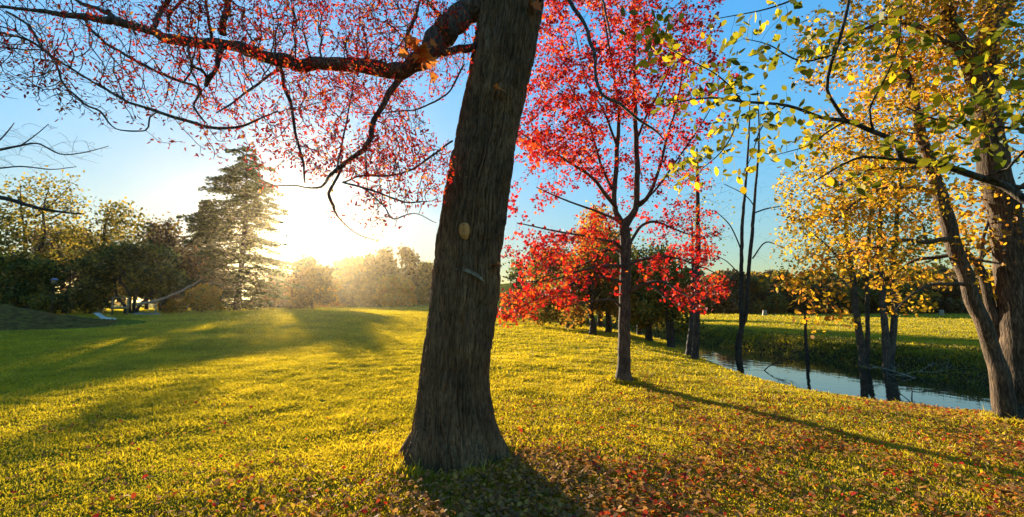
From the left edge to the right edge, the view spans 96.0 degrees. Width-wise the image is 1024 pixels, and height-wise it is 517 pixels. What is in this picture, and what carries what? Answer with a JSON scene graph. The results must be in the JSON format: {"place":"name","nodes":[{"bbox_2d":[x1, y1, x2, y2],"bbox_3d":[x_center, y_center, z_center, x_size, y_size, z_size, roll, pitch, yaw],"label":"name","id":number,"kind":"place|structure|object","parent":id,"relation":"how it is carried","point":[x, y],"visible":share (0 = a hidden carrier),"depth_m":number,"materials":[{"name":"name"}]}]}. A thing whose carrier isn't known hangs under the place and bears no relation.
{"place":"outdoors","nodes":[
{"label":"outdoors","id":0,"kind":"place"},
{"bbox_2d":[0,283,1023,516],"bbox_3d":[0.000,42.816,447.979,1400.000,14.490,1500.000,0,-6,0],"label":"ground","id":1,"kind":"structure","parent":0,"point":[506,286],"depth_m":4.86,"materials":[{"name":"green plant"}]},
{"bbox_2d":[0,203,32,277],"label":"background tree","id":2,"kind":"object","parent":1,"relation":"on","point":[9,248],"visible":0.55,"depth_m":40.93,"materials":[{"name":"green plant"}]},
{"bbox_2d":[0,247,57,307],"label":"weeping tree","id":3,"kind":"object","parent":1,"relation":"on","point":[13,265],"visible":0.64,"depth_m":35.55,"materials":[{"name":"green plant"}]},
{"bbox_2d":[0,166,100,308],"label":"background tree","id":4,"kind":"object","parent":1,"relation":"on","point":[42,240],"visible":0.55,"depth_m":46.62,"materials":[{"name":"green plant"}]},
{"bbox_2d":[0,123,107,215],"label":"twiggy tree","id":5,"kind":"object","parent":1,"relation":"on","point":[12,200],"visible":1,"depth_m":7.18,"materials":[{"name":"brown plant"}]},
{"bbox_2d":[50,278,58,312],"bbox_3d":[-33.765,2.905,33.882,0.332,2.908,0.300,0,-6,0],"label":"bird box","id":6,"kind":"object","parent":1,"relation":"on","point":[54,281],"visible":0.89,"depth_m":33.90,"materials":[{"name":"wood"}]},
{"bbox_2d":[0,304,120,330],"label":"earth mound","id":7,"kind":"object","parent":1,"relation":"on","point":[12,317],"visible":0.51,"depth_m":24.94,"materials":[{"name":"green plant"}]},
{"bbox_2d":[13,255,119,314],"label":"weeping tree","id":8,"kind":"object","parent":1,"relation":"on","point":[84,295],"visible":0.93,"depth_m":36.26,"materials":[{"name":"green plant"}]},
{"bbox_2d":[22,223,128,306],"bbox_3d":[-58.125,1.233,60.429,14.656,11.980,13.375,-4,-7,35],"label":"background tree","id":9,"kind":"object","parent":1,"relation":"on","point":[47,243],"visible":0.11,"depth_m":58.66,"materials":[{"name":"green plant"}]},
{"bbox_2d":[39,196,159,310],"bbox_3d":[-42.249,-0.272,48.319,9.634,12.145,9.896,0,-6,0],"label":"background tree","id":10,"kind":"object","parent":1,"relation":"on","point":[116,231],"visible":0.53,"depth_m":47.42,"materials":[{"name":"green plant"}]},
{"bbox_2d":[94,313,115,319],"bbox_3d":[-25.418,3.667,28.774,1.102,0.554,0.416,0,-6,0],"label":"garden lounger","id":11,"kind":"object","parent":1,"relation":"on","point":[101,316],"visible":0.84,"depth_m":28.71,"materials":[{"name":"white paint"}]},
{"bbox_2d":[111,297,130,314],"bbox_3d":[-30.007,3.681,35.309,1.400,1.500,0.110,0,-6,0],"label":"garden chair","id":12,"kind":"object","parent":1,"relation":"on","point":[113,307],"visible":0.82,"depth_m":35.27,"materials":[{"name":"grey wood"}]},
{"bbox_2d":[92,239,190,313],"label":"spreading tree","id":13,"kind":"object","parent":1,"relation":"on","point":[156,275],"visible":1,"depth_m":37.65,"materials":[{"name":"green plant"}]},
{"bbox_2d":[112,239,184,309],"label":"background tree","id":14,"kind":"object","parent":1,"relation":"on","point":[146,306],"depth_m":63.44,"materials":[{"name":"green plant"}]},
{"bbox_2d":[118,212,210,310],"bbox_3d":[-39.296,0.395,52.094,9.096,11.683,8.320,0,-6,0],"label":"background tree","id":15,"kind":"object","parent":1,"relation":"on","point":[171,240],"visible":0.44,"depth_m":51.69,"materials":[{"name":"green plant"}]},
{"bbox_2d":[161,299,187,312],"bbox_3d":[-29.107,4.177,39.725,1.876,1.416,1.739,3,-7,-28],"label":"yellow bush","id":16,"kind":"object","parent":1,"relation":"on","point":[173,305],"visible":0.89,"depth_m":39.36,"materials":[{"name":"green plant"}]},
{"bbox_2d":[182,282,224,311],"bbox_3d":[-27.162,3.550,40.827,3.258,2.853,3.111,0,-6,0],"label":"bush","id":17,"kind":"object","parent":1,"relation":"on","point":[200,297],"visible":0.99,"depth_m":40.23,"materials":[{"name":"green plant"}]},
{"bbox_2d":[175,199,231,310],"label":"conifer","id":18,"kind":"object","parent":1,"relation":"on","point":[202,205],"visible":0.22,"depth_m":57.56,"materials":[{"name":"green plant"}]},
{"bbox_2d":[176,145,310,310],"bbox_3d":[-32.502,-3.306,56.973,15.331,21.984,13.864,-4,-7,34],"label":"conifer","id":19,"kind":"object","parent":1,"relation":"on","point":[245,216],"visible":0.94,"depth_m":55.54,"materials":[{"name":"green plant"}]},
{"bbox_2d":[252,268,299,307],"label":"distant tree","id":20,"kind":"object","parent":1,"relation":"on","point":[278,304],"visible":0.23,"depth_m":115.47,"materials":[{"name":"yellow plant"}]},
{"bbox_2d":[282,254,337,308],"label":"hazy tree","id":21,"kind":"object","parent":1,"relation":"on","point":[320,275],"visible":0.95,"depth_m":68.19,"materials":[{"name":"green plant"}]},
{"bbox_2d":[313,279,347,307],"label":"distant tree","id":22,"kind":"object","parent":1,"relation":"on","point":[338,287],"visible":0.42,"depth_m":121.46,"materials":[{"name":"orange plant"}]},
{"bbox_2d":[0,0,664,473],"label":"tree","id":23,"kind":"object","parent":1,"relation":"on","point":[454,424],"visible":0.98,"depth_m":4.67,"materials":[{"name":"red plant"}]},
{"bbox_2d":[398,32,438,83],"bbox_3d":[-0.911,-2.023,4.625,0.386,0.499,0.265,5,-8,-37],"label":"leaf cluster","id":24,"kind":"object","parent":23,"relation":"attached to","point":[424,55],"visible":0.98,"depth_m":4.63,"materials":[{"name":"orange plant"}]},
{"bbox_2d":[494,83,503,90],"bbox_3d":[-0.125,-1.765,4.790,0.131,0.123,0.133,0,-6,0],"label":"leaf cluster","id":25,"kind":"object","parent":23,"relation":"attached to","point":[496,86],"visible":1,"depth_m":4.78,"materials":[{"name":"brown plant"}]},
{"bbox_2d":[529,0,541,10],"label":"leaf cluster","id":26,"kind":"object","parent":23,"relation":"attached to","point":[536,5],"visible":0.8,"depth_m":4.99,"materials":[{"name":"brown plant"}]},
{"bbox_2d":[329,253,371,282],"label":"distant tree","id":27,"kind":"object","parent":1,"relation":"on","point":[348,269],"visible":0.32,"depth_m":128.38,"materials":[{"name":"yellow plant"}]},
{"bbox_2d":[337,270,380,306],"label":"distant tree","id":28,"kind":"object","parent":1,"relation":"on","point":[360,288],"visible":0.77,"depth_m":116.81,"materials":[{"name":"green plant"}]},
{"bbox_2d":[361,246,399,282],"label":"distant tree","id":29,"kind":"object","parent":1,"relation":"on","point":[383,263],"visible":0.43,"depth_m":134.53,"materials":[{"name":"brown plant"}]},
{"bbox_2d":[372,274,418,306],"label":"distant tree","id":30,"kind":"object","parent":1,"relation":"on","point":[395,291],"visible":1,"depth_m":116.06,"materials":[{"name":"green plant"}]},
{"bbox_2d":[385,243,424,303],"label":"distant tree","id":31,"kind":"object","parent":1,"relation":"on","point":[409,270],"visible":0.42,"depth_m":128.83,"materials":[{"name":"brown plant"}]},
{"bbox_2d":[412,260,432,303],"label":"distant tree","id":32,"kind":"object","parent":1,"relation":"on","point":[422,295],"visible":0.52,"depth_m":123.35,"materials":[{"name":"green plant"}]},
{"bbox_2d":[0,357,1023,516],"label":"fallen leaves","id":33,"kind":"object","parent":1,"relation":"on","point":[643,510],"visible":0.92,"depth_m":4.17,"materials":[{"name":"plant"}]},
{"bbox_2d":[502,240,555,316],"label":"tree","id":34,"kind":"object","parent":1,"relation":"on","point":[512,275],"visible":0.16,"depth_m":57.47,"materials":[{"name":"red plant"}]},
{"bbox_2d":[524,244,595,328],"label":"grove tree","id":35,"kind":"object","parent":1,"relation":"on","point":[544,312],"visible":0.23,"depth_m":29.59,"materials":[{"name":"red plant"}]},
{"bbox_2d":[535,274,588,323],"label":"dark tree","id":36,"kind":"object","parent":1,"relation":"on","point":[556,309],"visible":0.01,"depth_m":51.50,"materials":[{"name":"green plant"}]},
{"bbox_2d":[551,241,641,334],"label":"grove tree","id":37,"kind":"object","parent":1,"relation":"on","point":[593,293],"visible":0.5,"depth_m":23.69,"materials":[{"name":"red plant"}]},
{"bbox_2d":[570,200,636,326],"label":"autumn tree","id":38,"kind":"object","parent":1,"relation":"on","point":[600,321],"visible":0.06,"depth_m":36.06,"materials":[{"name":"orange plant"}]},
{"bbox_2d":[575,222,639,332],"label":"grove tree","id":39,"kind":"object","parent":1,"relation":"on","point":[608,327],"visible":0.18,"depth_m":25.73,"materials":[{"name":"orange plant"}]},
{"bbox_2d":[496,0,742,380],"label":"red maple","id":40,"kind":"object","parent":1,"relation":"on","point":[626,291],"visible":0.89,"depth_m":9.54,"materials":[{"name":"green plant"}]},
{"bbox_2d":[596,238,677,334],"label":"grove tree","id":41,"kind":"object","parent":1,"relation":"on","point":[649,251],"visible":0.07,"depth_m":28.55,"materials":[{"name":"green plant"}]},
{"bbox_2d":[607,257,681,341],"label":"grove tree","id":42,"kind":"object","parent":1,"relation":"on","point":[646,325],"visible":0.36,"depth_m":22.59,"materials":[{"name":"green plant"}]},
{"bbox_2d":[632,240,710,347],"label":"grove tree","id":43,"kind":"object","parent":1,"relation":"on","point":[671,314],"visible":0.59,"depth_m":20.68,"materials":[{"name":"green plant"}]},
{"bbox_2d":[675,213,703,355],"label":"bare tree","id":44,"kind":"object","parent":1,"relation":"on","point":[689,342],"visible":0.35,"depth_m":17.43,"materials":[{"name":"brown plant"}]},
{"bbox_2d":[378,371,1023,488],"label":"long grass","id":45,"kind":"structure","parent":1,"relation":"on","point":[412,470],"depth_m":4.46,"materials":[{"name":"green plant"}]},
{"bbox_2d":[687,275,716,313],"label":"tree","id":46,"kind":"object","parent":1,"relation":"on","point":[706,301],"visible":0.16,"depth_m":95.07,"materials":[{"name":"green plant"}]},
{"bbox_2d":[668,148,738,359],"bbox_3d":[6.990,-0.175,16.585,2.398,7.780,2.679,0,-6,0],"label":"bare tree","id":47,"kind":"object","parent":1,"relation":"on","point":[695,339],"visible":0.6,"depth_m":16.33,"materials":[{"name":"red plant"}]},
{"bbox_2d":[702,283,738,313],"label":"tree","id":48,"kind":"object","parent":1,"relation":"on","point":[720,307],"visible":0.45,"depth_m":91.94,"materials":[{"name":"green plant"}]},
{"bbox_2d":[711,268,757,313],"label":"tree","id":49,"kind":"object","parent":1,"relation":"on","point":[733,277],"visible":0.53,"depth_m":92.05,"materials":[{"name":"green plant"}]},
{"bbox_2d":[498,311,988,384],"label":"undergrowth","id":50,"kind":"object","parent":1,"relation":"on","point":[853,354],"visible":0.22,"depth_m":20.01,"materials":[{"name":"green plant"}]},
{"bbox_2d":[714,90,789,355],"bbox_3d":[12.026,-1.644,23.041,3.922,14.189,2.459,0,-6,0],"label":"bare tree","id":51,"kind":"object","parent":1,"relation":"on","point":[743,315],"visible":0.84,"depth_m":22.91,"materials":[{"name":"brown plant"}]},
{"bbox_2d":[744,272,788,313],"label":"tree","id":52,"kind":"object","parent":1,"relation":"on","point":[774,302],"visible":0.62,"depth_m":92.01,"materials":[{"name":"green plant"}]},
{"bbox_2d":[753,287,784,311],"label":"tree","id":53,"kind":"object","parent":1,"relation":"on","point":[765,294],"visible":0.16,"depth_m":95.33,"materials":[{"name":"green plant"}]},
{"bbox_2d":[764,269,778,278],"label":"tree","id":54,"kind":"object","parent":1,"relation":"on","point":[769,272],"visible":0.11,"depth_m":148.49,"materials":[{"name":"green plant"}]},
{"bbox_2d":[760,280,789,303],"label":"tree","id":55,"kind":"object","parent":1,"relation":"on","point":[772,285],"visible":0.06,"depth_m":99.12,"materials":[{"name":"green plant"}]},
{"bbox_2d":[765,268,802,313],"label":"tree","id":56,"kind":"object","parent":1,"relation":"on","point":[775,273],"visible":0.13,"depth_m":99.52,"materials":[{"name":"green plant"}]},
{"bbox_2d":[797,270,813,284],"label":"tree","id":57,"kind":"object","parent":1,"relation":"on","point":[807,279],"visible":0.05,"depth_m":110.36,"materials":[{"name":"green plant"}]},
{"bbox_2d":[804,311,808,359],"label":"sapling","id":58,"kind":"object","parent":1,"relation":"on","point":[806,344],"visible":0.75,"depth_m":20.69,"materials":[{"name":"brown plant"}]},
{"bbox_2d":[780,281,834,313],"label":"tree","id":59,"kind":"object","parent":1,"relation":"on","point":[802,307],"visible":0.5,"depth_m":93.05,"materials":[{"name":"green plant"}]},
{"bbox_2d":[619,0,1023,208],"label":"overhanging tree","id":60,"kind":"object","parent":1,"relation":"on","point":[974,126],"visible":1,"depth_m":3.16,"materials":[{"name":"yellow plant"}]},
{"bbox_2d":[809,275,839,302],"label":"tree","id":61,"kind":"object","parent":1,"relation":"on","point":[826,280],"visible":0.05,"depth_m":98.74,"materials":[{"name":"green plant"}]},
{"bbox_2d":[808,276,852,313],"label":"tree","id":62,"kind":"object","parent":1,"relation":"on","point":[840,280],"visible":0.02,"depth_m":98.14,"materials":[{"name":"green plant"}]},
{"bbox_2d":[825,270,839,277],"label":"tree","id":63,"kind":"object","parent":1,"relation":"on","point":[833,274],"visible":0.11,"depth_m":146.35,"materials":[{"name":"green plant"}]},
{"bbox_2d":[765,98,913,366],"bbox_3d":[13.385,-0.992,18.865,5.111,11.003,4.707,-5,-8,41],"label":"streamside tree","id":64,"kind":"object","parent":1,"relation":"on","point":[863,346],"visible":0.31,"depth_m":18.60,"materials":[{"name":"yellow plant"}]},
{"bbox_2d":[835,261,855,276],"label":"tree","id":65,"kind":"object","parent":1,"relation":"on","point":[842,271],"visible":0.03,"depth_m":149.09,"materials":[{"name":"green plant"}]},
{"bbox_2d":[828,282,864,313],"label":"tree","id":66,"kind":"object","parent":1,"relation":"on","point":[846,298],"visible":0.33,"depth_m":92.81,"materials":[{"name":"green plant"}]},
{"bbox_2d":[845,281,875,313],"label":"tree","id":67,"kind":"object","parent":1,"relation":"on","point":[863,295],"visible":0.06,"depth_m":97.04,"materials":[{"name":"green plant"}]},
{"bbox_2d":[848,278,879,306],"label":"tree","id":68,"kind":"object","parent":1,"relation":"on","point":[861,285],"visible":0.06,"depth_m":100.24,"materials":[{"name":"green plant"}]},
{"bbox_2d":[856,272,879,313],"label":"tree","id":69,"kind":"object","parent":1,"relation":"on","point":[873,308],"visible":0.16,"depth_m":99.09,"materials":[{"name":"green plant"}]},
{"bbox_2d":[859,266,920,313],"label":"tree","id":70,"kind":"object","parent":1,"relation":"on","point":[903,291],"visible":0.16,"depth_m":93.39,"materials":[{"name":"green plant"}]},
{"bbox_2d":[759,0,1021,420],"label":"leaning tree","id":71,"kind":"object","parent":1,"relation":"on","point":[1003,399],"visible":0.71,"depth_m":6.98,"materials":[{"name":"yellow plant"}]},
{"bbox_2d":[869,267,926,313],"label":"tree","id":72,"kind":"object","parent":1,"relation":"on","point":[874,293],"visible":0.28,"depth_m":93.94,"materials":[{"name":"green plant"}]},
{"bbox_2d":[780,0,1023,420],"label":"broadleaf tree","id":73,"kind":"object","parent":1,"relation":"on","point":[1008,278],"visible":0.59,"depth_m":7.30,"materials":[{"name":"yellow plant"}]},
{"bbox_2d":[838,135,983,370],"bbox_3d":[15.277,-0.199,17.749,4.805,9.249,4.349,4,-7,-36],"label":"streamside tree","id":74,"kind":"object","parent":1,"relation":"on","point":[888,339],"visible":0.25,"depth_m":17.43,"materials":[{"name":"yellow plant"}]},
{"bbox_2d":[900,265,924,279],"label":"tree","id":75,"kind":"object","parent":1,"relation":"on","point":[904,269],"visible":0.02,"depth_m":128.87,"materials":[{"name":"green plant"}]},
{"bbox_2d":[915,280,941,312],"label":"tree","id":76,"kind":"object","parent":1,"relation":"on","point":[930,296],"visible":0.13,"depth_m":96.07,"materials":[{"name":"green plant"}]},
{"bbox_2d":[918,283,942,312],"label":"tree","id":77,"kind":"object","parent":1,"relation":"on","point":[934,298],"visible":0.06,"depth_m":96.22,"materials":[{"name":"green plant"}]},
{"bbox_2d":[921,269,955,302],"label":"tree","id":78,"kind":"object","parent":1,"relation":"on","point":[934,273],"visible":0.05,"depth_m":103.66,"materials":[{"name":"green plant"}]},
{"bbox_2d":[926,264,952,271],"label":"tree","id":79,"kind":"object","parent":1,"relation":"on","point":[942,267],"visible":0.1,"depth_m":151.34,"materials":[{"name":"green plant"}]},
{"bbox_2d":[924,276,968,313],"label":"tree","id":80,"kind":"object","parent":1,"relation":"on","point":[951,306],"visible":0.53,"depth_m":96.92,"materials":[{"name":"green plant"}]},
{"bbox_2d":[944,269,956,275],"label":"tree","id":81,"kind":"object","parent":1,"relation":"on","point":[951,271],"visible":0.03,"depth_m":135.41,"materials":[{"name":"yellow plant"}]},
{"bbox_2d":[937,273,979,312],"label":"tree","id":82,"kind":"object","parent":1,"relation":"on","point":[954,275],"depth_m":99.66,"materials":[{"name":"green plant"}]},
{"bbox_2d":[941,295,982,307],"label":"tree","id":83,"kind":"object","parent":1,"relation":"on","point":[957,297],"visible":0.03,"depth_m":98.24,"materials":[{"name":"green plant"}]},
{"bbox_2d":[915,174,1023,339],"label":"forked sapling","id":84,"kind":"object","parent":1,"relation":"on","point":[989,295],"visible":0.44,"depth_m":7.50,"materials":[{"name":"yellow plant"}]},
{"bbox_2d":[0,0,1023,301],"label":"sky","id":85,"kind":"structure","parent":0,"point":[159,179],"materials":[{"name":"blue"}]},
{"bbox_2d":[634,332,991,410],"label":"water","id":86,"kind":"structure","parent":0,"point":[825,376],"depth_m":15.02,"materials":[{"name":"blue liquid"}]},
{"bbox_2d":[764,352,804,370],"bbox_3d":[10.130,3.754,16.976,0.969,0.873,1.340,5,-8,-38],"label":"dead branch","id":87,"kind":"object","parent":86,"relation":"on","point":[784,360],"visible":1,"depth_m":17.04,"materials":[{"name":"brown wood"}]},
{"bbox_2d":[858,359,913,377],"bbox_3d":[12.528,3.690,15.440,1.776,0.732,0.957,0,-6,0],"label":"dead branch","id":88,"kind":"object","parent":86,"relation":"in","point":[895,370],"visible":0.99,"depth_m":15.54,"materials":[{"name":"brown wood"}]},
{"bbox_2d":[881,378,952,403],"bbox_3d":[9.280,3.111,10.601,1.143,0.891,1.005,0,-6,0],"label":"dead branch","id":89,"kind":"object","parent":86,"relation":"in","point":[895,390],"visible":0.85,"depth_m":10.65,"materials":[{"name":"brown wood"}]},
{"bbox_2d":[905,359,951,373],"bbox_3d":[14.631,3.742,16.079,1.604,0.716,0.856,-5,-8,41],"label":"dead branch","id":90,"kind":"object","parent":86,"relation":"in","point":[932,365],"visible":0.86,"depth_m":16.04,"materials":[{"name":"brown wood"}]},
{"bbox_3d":[-28.440,4.033,36.780,0.157,1.158,0.136,0,-6,0],"label":"wooden post","id":91,"kind":"object","parent":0,"visible":0},
{"bbox_2d":[136,279,200,305],"bbox_3d":[-27.453,2.700,36.970,4.613,2.175,0.323,1,-6,-8],"label":"leaning log","id":92,"kind":"object","parent":91,"relation":"on","point":[158,300],"visible":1,"depth_m":36.81,"materials":[{"name":"brown wood"}]}
]}

